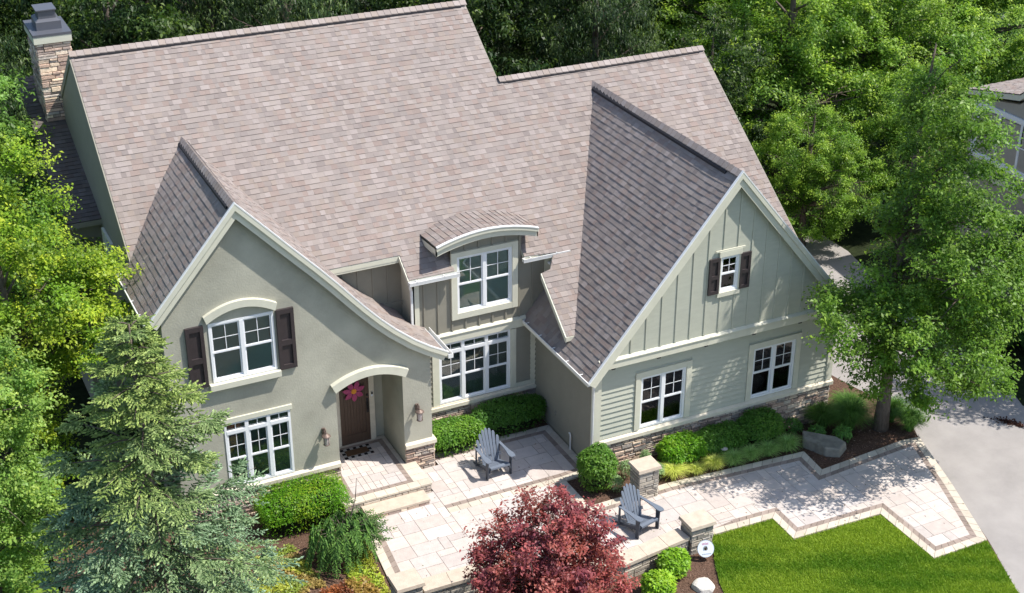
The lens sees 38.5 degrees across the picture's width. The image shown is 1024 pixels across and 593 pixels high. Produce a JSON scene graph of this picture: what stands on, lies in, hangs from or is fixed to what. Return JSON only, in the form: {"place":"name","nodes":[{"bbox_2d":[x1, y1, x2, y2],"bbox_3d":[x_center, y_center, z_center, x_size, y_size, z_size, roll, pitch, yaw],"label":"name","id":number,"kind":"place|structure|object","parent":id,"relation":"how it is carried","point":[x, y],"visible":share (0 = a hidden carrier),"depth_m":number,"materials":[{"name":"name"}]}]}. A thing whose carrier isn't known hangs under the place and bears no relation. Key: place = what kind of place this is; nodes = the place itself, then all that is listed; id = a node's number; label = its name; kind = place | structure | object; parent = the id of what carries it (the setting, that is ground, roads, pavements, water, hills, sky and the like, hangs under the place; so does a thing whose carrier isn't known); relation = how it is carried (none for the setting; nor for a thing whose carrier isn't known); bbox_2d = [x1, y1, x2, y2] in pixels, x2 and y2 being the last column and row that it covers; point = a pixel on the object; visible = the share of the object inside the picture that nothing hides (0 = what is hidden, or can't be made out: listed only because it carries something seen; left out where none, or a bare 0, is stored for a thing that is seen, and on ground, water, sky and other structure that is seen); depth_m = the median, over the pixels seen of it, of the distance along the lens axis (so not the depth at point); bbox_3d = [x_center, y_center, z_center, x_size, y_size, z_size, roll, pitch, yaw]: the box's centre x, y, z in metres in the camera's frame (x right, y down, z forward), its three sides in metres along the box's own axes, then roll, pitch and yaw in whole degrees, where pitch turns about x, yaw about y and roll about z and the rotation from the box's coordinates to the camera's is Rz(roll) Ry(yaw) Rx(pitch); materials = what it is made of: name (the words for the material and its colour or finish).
{"place":"outdoors","nodes":[
{"label":"outdoors","id":0,"kind":"place"},
{"bbox_2d":[0,536,58,592],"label":"side lawn","id":1,"kind":"structure","parent":0,"point":[27,574],"depth_m":33.89,"materials":[{"name":"green plant"}]},
{"bbox_2d":[0,318,82,592],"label":"birch","id":2,"kind":"object","parent":1,"relation":"on","point":[22,490],"visible":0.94,"depth_m":31.67,"materials":[{"name":"green plant"}]},
{"bbox_2d":[0,0,1023,592],"bbox_3d":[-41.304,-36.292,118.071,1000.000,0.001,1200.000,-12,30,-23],"label":"ground","id":3,"kind":"structure","parent":0,"point":[856,238],"depth_m":46.59,"materials":[{"name":"green plant"}]},
{"bbox_2d":[0,19,44,303],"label":"woodland tree","id":4,"kind":"object","parent":3,"relation":"on","point":[10,102],"visible":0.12,"depth_m":43.81,"materials":[{"name":"green plant"}]},
{"bbox_2d":[0,0,54,202],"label":"woodland tree","id":5,"kind":"object","parent":3,"relation":"on","point":[5,6],"visible":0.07,"depth_m":48.35,"materials":[{"name":"green plant"}]},
{"bbox_2d":[0,57,103,380],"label":"leafy tree","id":6,"kind":"object","parent":3,"relation":"on","point":[11,129],"visible":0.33,"depth_m":38.97,"materials":[{"name":"green plant"}]},
{"bbox_2d":[0,0,121,110],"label":"woodland tree","id":7,"kind":"object","parent":3,"relation":"on","point":[18,59],"visible":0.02,"depth_m":54.53,"materials":[{"name":"green plant"}]},
{"bbox_2d":[0,121,145,524],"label":"birch","id":8,"kind":"object","parent":3,"relation":"on","point":[75,311],"visible":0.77,"depth_m":33.16,"materials":[{"name":"green plant"}]},
{"bbox_2d":[0,0,214,191],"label":"woodland tree","id":9,"kind":"object","parent":3,"relation":"on","point":[145,22],"visible":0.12,"depth_m":45.44,"materials":[{"name":"green plant"}]},
{"bbox_2d":[53,0,254,48],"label":"woodland tree","id":10,"kind":"object","parent":3,"relation":"on","point":[186,11],"visible":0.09,"depth_m":52.52,"materials":[{"name":"green plant"}]},
{"bbox_2d":[117,0,272,33],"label":"woodland tree","id":11,"kind":"object","parent":3,"relation":"on","point":[210,8],"visible":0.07,"depth_m":58.42,"materials":[{"name":"green plant"}]},
{"bbox_2d":[198,0,371,33],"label":"woodland tree","id":12,"kind":"object","parent":3,"relation":"on","point":[284,9],"visible":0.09,"depth_m":47.67,"materials":[{"name":"green plant"}]},
{"bbox_2d":[213,0,412,29],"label":"woodland tree","id":13,"kind":"object","parent":3,"relation":"on","point":[372,5],"visible":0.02,"depth_m":54.10,"materials":[{"name":"green plant"}]},
{"bbox_2d":[265,0,396,23],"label":"woodland tree","id":14,"kind":"object","parent":3,"relation":"on","point":[362,9],"visible":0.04,"depth_m":59.98,"materials":[{"name":"green plant"}]},
{"bbox_2d":[18,0,857,527],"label":"house","id":15,"kind":"structure","parent":3,"relation":"on","point":[414,220],"depth_m":37.62,"materials":[{"name":"concrete"}]},
{"bbox_2d":[101,227,118,285],"bbox_3d":[-10.279,-1.033,37.551,0.120,1.160,1.160,-12,30,-23],"label":"window","id":16,"kind":"structure","parent":15,"relation":"in","point":[106,238],"depth_m":37.60,"materials":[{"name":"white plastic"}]},
{"bbox_2d":[207,311,281,391],"bbox_3d":[-6.249,1.254,34.009,1.700,1.700,0.220,-12,30,-23],"label":"window","id":17,"kind":"structure","parent":15,"relation":"in","point":[240,347],"depth_m":34.08,"materials":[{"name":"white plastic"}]},
{"bbox_2d":[221,404,294,483],"bbox_3d":[-6.095,3.598,35.356,1.730,1.940,0.130,-12,30,-23],"label":"window","id":18,"kind":"structure","parent":15,"relation":"in","point":[267,442],"depth_m":35.34,"materials":[{"name":"white plastic"}]},
{"bbox_2d":[336,376,375,446],"bbox_3d":[-4.031,2.895,37.860,1.020,2.260,0.170,-12,30,-23],"label":"door","id":19,"kind":"structure","parent":15,"relation":"in","point":[356,420],"depth_m":37.97,"materials":[{"name":"brown wood"}]},
{"bbox_2d":[343,381,363,401],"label":"door flower","id":20,"kind":"object","parent":19,"relation":"attached to","point":[357,389],"depth_m":37.54,"materials":[{"name":"pink plant"}]},
{"bbox_2d":[432,328,535,406],"bbox_3d":[-0.733,1.798,39.013,3.028,1.840,0.140,-12,30,-23],"label":"window","id":21,"kind":"structure","parent":15,"relation":"in","point":[478,366],"depth_m":38.97,"materials":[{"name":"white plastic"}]},
{"bbox_2d":[450,240,517,320],"bbox_3d":[-0.721,-0.432,37.871,1.890,1.910,0.140,-12,30,-23],"label":"window","id":22,"kind":"structure","parent":15,"relation":"in","point":[487,282],"depth_m":37.90,"materials":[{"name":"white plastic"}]},
{"bbox_2d":[633,359,692,430],"bbox_3d":[3.861,2.523,37.681,1.660,1.695,0.120,-12,30,-23],"label":"window","id":23,"kind":"structure","parent":15,"relation":"in","point":[662,394],"depth_m":37.69,"materials":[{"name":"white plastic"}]},
{"bbox_2d":[716,248,742,297],"bbox_3d":[5.423,-0.610,36.663,0.660,1.260,0.120,-12,30,-23],"label":"window","id":24,"kind":"structure","parent":15,"relation":"in","point":[730,260],"depth_m":36.70,"materials":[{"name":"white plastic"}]},
{"bbox_2d":[744,331,801,400],"bbox_3d":[6.934,1.848,38.997,1.660,1.695,0.120,-12,30,-23],"label":"window","id":25,"kind":"structure","parent":15,"relation":"in","point":[773,364],"depth_m":39.01,"materials":[{"name":"white plastic"}]},
{"bbox_2d":[365,0,568,79],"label":"woodland tree","id":26,"kind":"object","parent":3,"relation":"on","point":[495,20],"visible":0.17,"depth_m":50.22,"materials":[{"name":"green plant"}]},
{"bbox_2d":[405,0,555,75],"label":"woodland tree","id":27,"kind":"object","parent":3,"relation":"on","point":[499,43],"visible":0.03,"depth_m":55.78,"materials":[{"name":"green plant"}]},
{"bbox_2d":[422,425,581,512],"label":"patio paving","id":28,"kind":"structure","parent":3,"relation":"on","point":[542,469],"depth_m":37.66,"materials":[{"name":"beige stone"}]},
{"bbox_2d":[473,428,514,480],"bbox_3d":[-0.509,3.985,37.502,0.840,1.028,1.060,-13,30,-24],"label":"adirondack chair","id":29,"kind":"object","parent":28,"relation":"on","point":[495,462],"visible":1,"depth_m":37.57,"materials":[{"name":"grey wood"}]},
{"bbox_2d":[16,0,1022,336],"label":"understory","id":30,"kind":"object","parent":3,"relation":"on","point":[1002,16],"visible":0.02,"depth_m":68.12,"materials":[{"name":"green plant"}]},
{"bbox_2d":[46,375,1007,592],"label":"mulch bed","id":31,"kind":"object","parent":3,"relation":"on","point":[708,565],"visible":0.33,"depth_m":36.69,"materials":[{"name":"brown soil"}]},
{"bbox_2d":[25,310,307,592],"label":"blue spruce","id":32,"kind":"object","parent":31,"relation":"on","point":[138,511],"visible":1,"depth_m":28.00,"materials":[{"name":"green plant"}]},
{"bbox_2d":[241,543,326,592],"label":"ground cover","id":33,"kind":"object","parent":31,"relation":"on","point":[299,587],"visible":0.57,"depth_m":33.77,"materials":[{"name":"yellow plant"}]},
{"bbox_2d":[251,470,350,541],"bbox_3d":[-5.107,5.087,35.537,2.337,1.180,1.359,-12,30,-23],"label":"clipped hedge","id":34,"kind":"object","parent":31,"relation":"on","point":[300,505],"visible":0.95,"depth_m":35.15,"materials":[{"name":"green plant"}]},
{"bbox_2d":[319,574,380,592],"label":"ground cover","id":35,"kind":"object","parent":31,"relation":"on","point":[353,588],"visible":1,"depth_m":33.33,"materials":[{"name":"red plant"}]},
{"bbox_2d":[304,478,396,579],"bbox_3d":[-3.813,5.292,34.065,2.284,2.251,1.464,-17,32,-30],"label":"weeping spruce","id":36,"kind":"object","parent":31,"relation":"on","point":[359,528],"visible":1,"depth_m":33.83,"materials":[{"name":"green plant"}]},
{"bbox_2d":[343,543,390,592],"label":"ground cover","id":37,"kind":"object","parent":31,"relation":"on","point":[376,579],"visible":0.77,"depth_m":33.96,"materials":[{"name":"yellow plant"}]},
{"bbox_2d":[387,568,425,592],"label":"stone pillar","id":38,"kind":"structure","parent":31,"relation":"on","point":[409,581],"depth_m":32.49,"materials":[{"name":"beige stone"}]},
{"bbox_2d":[432,414,485,456],"bbox_3d":[-1.550,3.657,38.548,1.760,0.922,1.116,-12,30,-23],"label":"clipped hedge","id":39,"kind":"object","parent":31,"relation":"on","point":[450,433],"visible":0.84,"depth_m":38.23,"materials":[{"name":"green plant"}]},
{"bbox_2d":[470,392,546,437],"bbox_3d":[-0.103,3.216,39.344,2.261,1.010,1.058,-12,30,-23],"label":"clipped hedge","id":40,"kind":"object","parent":31,"relation":"on","point":[505,414],"visible":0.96,"depth_m":39.05,"materials":[{"name":"green plant"}]},
{"bbox_2d":[459,479,640,592],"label":"japanese maple","id":41,"kind":"object","parent":31,"relation":"on","point":[555,566],"visible":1,"depth_m":30.57,"materials":[{"name":"red plant"}]},
{"bbox_2d":[423,528,689,592],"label":"garden wall","id":42,"kind":"structure","parent":31,"relation":"on","point":[643,556],"depth_m":33.75,"materials":[{"name":"stone"}]},
{"bbox_2d":[575,441,618,494],"bbox_3d":[2.131,4.317,36.755,1.167,1.355,1.128,-12,30,-23],"label":"round boxwood","id":43,"kind":"object","parent":31,"relation":"on","point":[597,466],"visible":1,"depth_m":36.42,"materials":[{"name":"green plant"}]},
{"bbox_2d":[607,475,624,491],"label":"lavender","id":44,"kind":"object","parent":31,"relation":"on","point":[618,478],"visible":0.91,"depth_m":36.72,"materials":[{"name":"green plant"}]},
{"bbox_2d":[618,459,629,479],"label":"lavender","id":45,"kind":"object","parent":31,"relation":"on","point":[623,464],"visible":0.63,"depth_m":37.24,"materials":[{"name":"green plant"}]},
{"bbox_2d":[639,449,651,457],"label":"lavender","id":46,"kind":"object","parent":31,"relation":"on","point":[644,453],"visible":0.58,"depth_m":37.70,"materials":[{"name":"green plant"}]},
{"bbox_2d":[638,569,677,592],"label":"round shrub","id":47,"kind":"object","parent":31,"relation":"on","point":[658,581],"visible":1,"depth_m":32.84,"materials":[{"name":"green plant"}]},
{"bbox_2d":[657,461,665,479],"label":"lavender","id":48,"kind":"object","parent":31,"relation":"on","point":[660,470],"visible":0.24,"depth_m":37.20,"materials":[{"name":"green plant"}]},
{"bbox_2d":[654,547,691,579],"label":"round shrub","id":49,"kind":"object","parent":31,"relation":"on","point":[674,561],"visible":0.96,"depth_m":33.57,"materials":[{"name":"green plant"}]},
{"bbox_2d":[661,461,691,479],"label":"fountain tussock","id":50,"kind":"object","parent":31,"relation":"on","point":[673,470],"visible":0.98,"depth_m":37.35,"materials":[{"name":"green plant"}]},
{"bbox_2d":[653,429,709,466],"bbox_3d":[4.401,4.008,37.950,1.430,0.918,1.101,-12,30,-23],"label":"mounded shrub","id":51,"kind":"object","parent":31,"relation":"on","point":[686,446],"visible":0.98,"depth_m":37.64,"materials":[{"name":"green plant"}]},
{"bbox_2d":[684,460,707,475],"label":"fountain tussock","id":52,"kind":"object","parent":31,"relation":"on","point":[696,467],"visible":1,"depth_m":37.54,"materials":[{"name":"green plant"}]},
{"bbox_2d":[678,509,716,554],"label":"stone pillar","id":53,"kind":"structure","parent":31,"relation":"on","point":[696,527],"depth_m":34.53,"materials":[{"name":"beige stone"}]},
{"bbox_2d":[691,577,714,592],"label":"rock","id":54,"kind":"object","parent":31,"relation":"on","point":[703,585],"visible":1,"depth_m":33.42,"materials":[{"name":"grey stone"}]},
{"bbox_2d":[697,540,713,558],"bbox_3d":[4.542,5.991,34.384,0.403,0.548,0.225,-12,30,-23],"label":"disc sign","id":55,"kind":"object","parent":31,"relation":"on","point":[709,551],"visible":1,"depth_m":34.34,"materials":[{"name":"white plastic"}]},
{"bbox_2d":[699,452,727,470],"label":"fountain tussock","id":56,"kind":"object","parent":31,"relation":"on","point":[713,461],"visible":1,"depth_m":37.72,"materials":[{"name":"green plant"}]},
{"bbox_2d":[694,420,748,457],"bbox_3d":[5.445,3.819,38.494,1.608,0.936,1.067,-12,30,-23],"label":"mounded shrub","id":57,"kind":"object","parent":31,"relation":"on","point":[718,436],"visible":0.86,"depth_m":38.18,"materials":[{"name":"green plant"}]},
{"bbox_2d":[719,446,748,465],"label":"fountain tussock","id":58,"kind":"object","parent":31,"relation":"on","point":[733,458],"visible":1,"depth_m":37.88,"materials":[{"name":"green plant"}]},
{"bbox_2d":[736,442,766,461],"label":"fountain tussock","id":59,"kind":"object","parent":31,"relation":"on","point":[753,451],"visible":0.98,"depth_m":38.08,"materials":[{"name":"green plant"}]},
{"bbox_2d":[736,405,785,450],"bbox_3d":[6.618,3.528,38.994,1.390,1.167,1.200,-12,30,-23],"label":"mounded shrub","id":60,"kind":"object","parent":31,"relation":"on","point":[763,424],"visible":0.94,"depth_m":38.62,"materials":[{"name":"green plant"}]},
{"bbox_2d":[753,440,784,457],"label":"fountain tussock","id":61,"kind":"object","parent":31,"relation":"on","point":[769,447],"visible":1,"depth_m":38.32,"materials":[{"name":"green plant"}]},
{"bbox_2d":[770,433,804,452],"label":"fountain tussock","id":62,"kind":"object","parent":31,"relation":"on","point":[787,442],"visible":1,"depth_m":38.53,"materials":[{"name":"green plant"}]},
{"bbox_2d":[783,417,803,434],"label":"perennial","id":63,"kind":"object","parent":31,"relation":"on","point":[795,424],"visible":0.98,"depth_m":39.67,"materials":[{"name":"green plant"}]},
{"bbox_2d":[807,423,825,434],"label":"perennial","id":64,"kind":"object","parent":31,"relation":"on","point":[821,429],"visible":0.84,"depth_m":39.23,"materials":[{"name":"green plant"}]},
{"bbox_2d":[800,400,841,428],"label":"fountain tussock","id":65,"kind":"object","parent":31,"relation":"on","point":[820,417],"visible":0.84,"depth_m":39.87,"materials":[{"name":"green plant"}]},
{"bbox_2d":[802,431,845,457],"bbox_3d":[8.224,3.913,38.628,1.182,0.342,0.717,6,28,12],"label":"boulder","id":66,"kind":"object","parent":31,"relation":"on","point":[827,445],"visible":1,"depth_m":38.52,"materials":[{"name":"grey stone"}]},
{"bbox_2d":[831,424,852,442],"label":"perennial","id":67,"kind":"object","parent":31,"relation":"on","point":[842,434],"visible":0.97,"depth_m":38.93,"materials":[{"name":"green plant"}]},
{"bbox_2d":[818,392,878,430],"bbox_3d":[9.162,3.276,39.675,1.636,0.819,1.618,-12,30,-23],"label":"fountain tussock","id":68,"kind":"object","parent":31,"relation":"on","point":[850,413],"visible":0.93,"depth_m":39.49,"materials":[{"name":"green plant"}]},
{"bbox_2d":[828,388,869,407],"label":"fountain tussock","id":69,"kind":"object","parent":31,"relation":"on","point":[838,395],"visible":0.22,"depth_m":40.63,"materials":[{"name":"green plant"}]},
{"bbox_2d":[868,394,912,422],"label":"fountain tussock","id":70,"kind":"object","parent":31,"relation":"on","point":[894,402],"visible":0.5,"depth_m":39.82,"materials":[{"name":"green plant"}]},
{"bbox_2d":[801,17,1023,431],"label":"shade tree","id":71,"kind":"object","parent":31,"relation":"on","point":[889,335],"visible":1,"depth_m":35.26,"materials":[{"name":"green plant"}]},
{"bbox_2d":[892,404,932,431],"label":"fountain tussock","id":72,"kind":"object","parent":31,"relation":"on","point":[911,419],"visible":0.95,"depth_m":39.22,"materials":[{"name":"green plant"}]},
{"bbox_2d":[498,0,670,74],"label":"woodland tree","id":73,"kind":"object","parent":3,"relation":"on","point":[597,14],"visible":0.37,"depth_m":51.65,"materials":[{"name":"green plant"}]},
{"bbox_2d":[496,0,684,71],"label":"woodland tree","id":74,"kind":"object","parent":3,"relation":"on","point":[567,5],"visible":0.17,"depth_m":55.92,"materials":[{"name":"green plant"}]},
{"bbox_2d":[550,1,693,52],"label":"woodland tree","id":75,"kind":"object","parent":3,"relation":"on","point":[637,23],"visible":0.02,"depth_m":65.08,"materials":[{"name":"green plant"}]},
{"bbox_2d":[650,3,776,161],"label":"woodland tree","id":76,"kind":"object","parent":3,"relation":"on","point":[726,83],"visible":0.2,"depth_m":49.87,"materials":[{"name":"green plant"}]},
{"bbox_2d":[636,0,804,97],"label":"maple","id":77,"kind":"object","parent":3,"relation":"on","point":[687,7],"visible":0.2,"depth_m":57.15,"materials":[{"name":"green plant"}]},
{"bbox_2d":[680,0,922,189],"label":"maple","id":78,"kind":"object","parent":3,"relation":"on","point":[805,41],"visible":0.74,"depth_m":52.21,"materials":[{"name":"green plant"}]},
{"bbox_2d":[752,99,892,245],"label":"maple","id":79,"kind":"object","parent":3,"relation":"on","point":[818,167],"visible":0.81,"depth_m":48.73,"materials":[{"name":"green plant"}]},
{"bbox_2d":[764,0,1003,146],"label":"maple","id":80,"kind":"object","parent":3,"relation":"on","point":[897,22],"visible":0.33,"depth_m":56.17,"materials":[{"name":"green plant"}]},
{"bbox_2d":[842,56,976,227],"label":"maple","id":81,"kind":"object","parent":3,"relation":"on","point":[897,127],"visible":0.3,"depth_m":50.59,"materials":[{"name":"green plant"}]},
{"bbox_2d":[882,0,1023,109],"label":"maple","id":82,"kind":"object","parent":3,"relation":"on","point":[1012,63],"visible":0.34,"depth_m":58.74,"materials":[{"name":"green plant"}]},
{"bbox_2d":[954,78,1023,310],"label":"neighbour house","id":83,"kind":"structure","parent":3,"relation":"on","point":[1011,104],"depth_m":45.95,"materials":[{"name":"grey"}]},
{"bbox_2d":[969,101,1023,179],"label":"window","id":84,"kind":"structure","parent":83,"relation":"in","point":[1019,121],"depth_m":45.63,"materials":[{"name":"grey glass"}]},
{"bbox_2d":[995,216,1023,289],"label":"leafy tree","id":85,"kind":"object","parent":3,"relation":"on","point":[1018,243],"visible":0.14,"depth_m":45.00,"materials":[{"name":"green plant"}]},
{"bbox_2d":[357,437,986,584],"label":"walkway paving","id":86,"kind":"structure","parent":0,"point":[923,496],"depth_m":36.25,"materials":[{"name":"beige stone"}]},
{"bbox_2d":[337,435,431,518],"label":"front steps","id":87,"kind":"structure","parent":86,"relation":"on","point":[389,481],"depth_m":36.76,"materials":[{"name":"stone"}]},
{"bbox_2d":[340,444,374,459],"bbox_3d":[-4.013,4.012,37.939,0.791,0.019,0.459,-12,30,-23],"label":"doormat","id":88,"kind":"object","parent":87,"relation":"on","point":[357,451],"visible":1,"depth_m":37.92,"materials":[{"name":"brown fabric"}]},
{"bbox_2d":[612,483,663,539],"bbox_3d":[3.010,5.112,35.318,0.840,1.028,1.060,-21,34,-35],"label":"adirondack chair","id":89,"kind":"object","parent":86,"relation":"on","point":[639,520],"visible":0.99,"depth_m":35.34,"materials":[{"name":"grey wood"}]},
{"bbox_2d":[628,455,661,500],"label":"stone pillar","id":90,"kind":"structure","parent":86,"relation":"on","point":[644,475],"depth_m":36.38,"materials":[{"name":"beige stone"}]},
{"bbox_2d":[384,440,976,569],"bbox_3d":[3.958,5.534,35.654,15.067,0.001,4.969,-5,28,-10],"label":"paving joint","id":91,"kind":"object","parent":86,"relation":"on","point":[739,520],"visible":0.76,"depth_m":35.93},
{"bbox_2d":[401,443,966,575],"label":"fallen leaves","id":92,"kind":"object","parent":86,"relation":"on","point":[666,519],"visible":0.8,"depth_m":36.37,"materials":[{"name":"brown plant"}]},
{"bbox_2d":[712,514,1018,592],"bbox_3d":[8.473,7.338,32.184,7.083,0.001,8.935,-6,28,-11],"label":"lawn","id":93,"kind":"structure","parent":0,"point":[812,558],"depth_m":34.26,"materials":[{"name":"green plant"}]},
{"bbox_2d":[766,0,1023,110],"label":"lawn","id":94,"kind":"structure","parent":0,"point":[999,12],"depth_m":73.99,"materials":[{"name":"green plant"}]},
{"bbox_2d":[805,235,1023,592],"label":"driveway","id":95,"kind":"structure","parent":0,"point":[976,451],"depth_m":38.90,"materials":[{"name":"concrete"}]},
{"bbox_2d":[990,416,1023,428],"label":"leaf litter","id":96,"kind":"object","parent":95,"relation":"on","point":[1010,422],"visible":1,"depth_m":39.97,"materials":[{"name":"brown plant"}]},
{"bbox_2d":[942,283,1008,308],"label":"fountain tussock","id":97,"kind":"object","parent":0,"point":[980,294],"visible":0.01,"depth_m":45.64,"materials":[{"name":"green plant"}]},
{"bbox_2d":[963,302,1023,347],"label":"tree","id":98,"kind":"object","parent":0,"point":[1008,344],"visible":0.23,"depth_m":43.93,"materials":[{"name":"green plant"}]}
]}

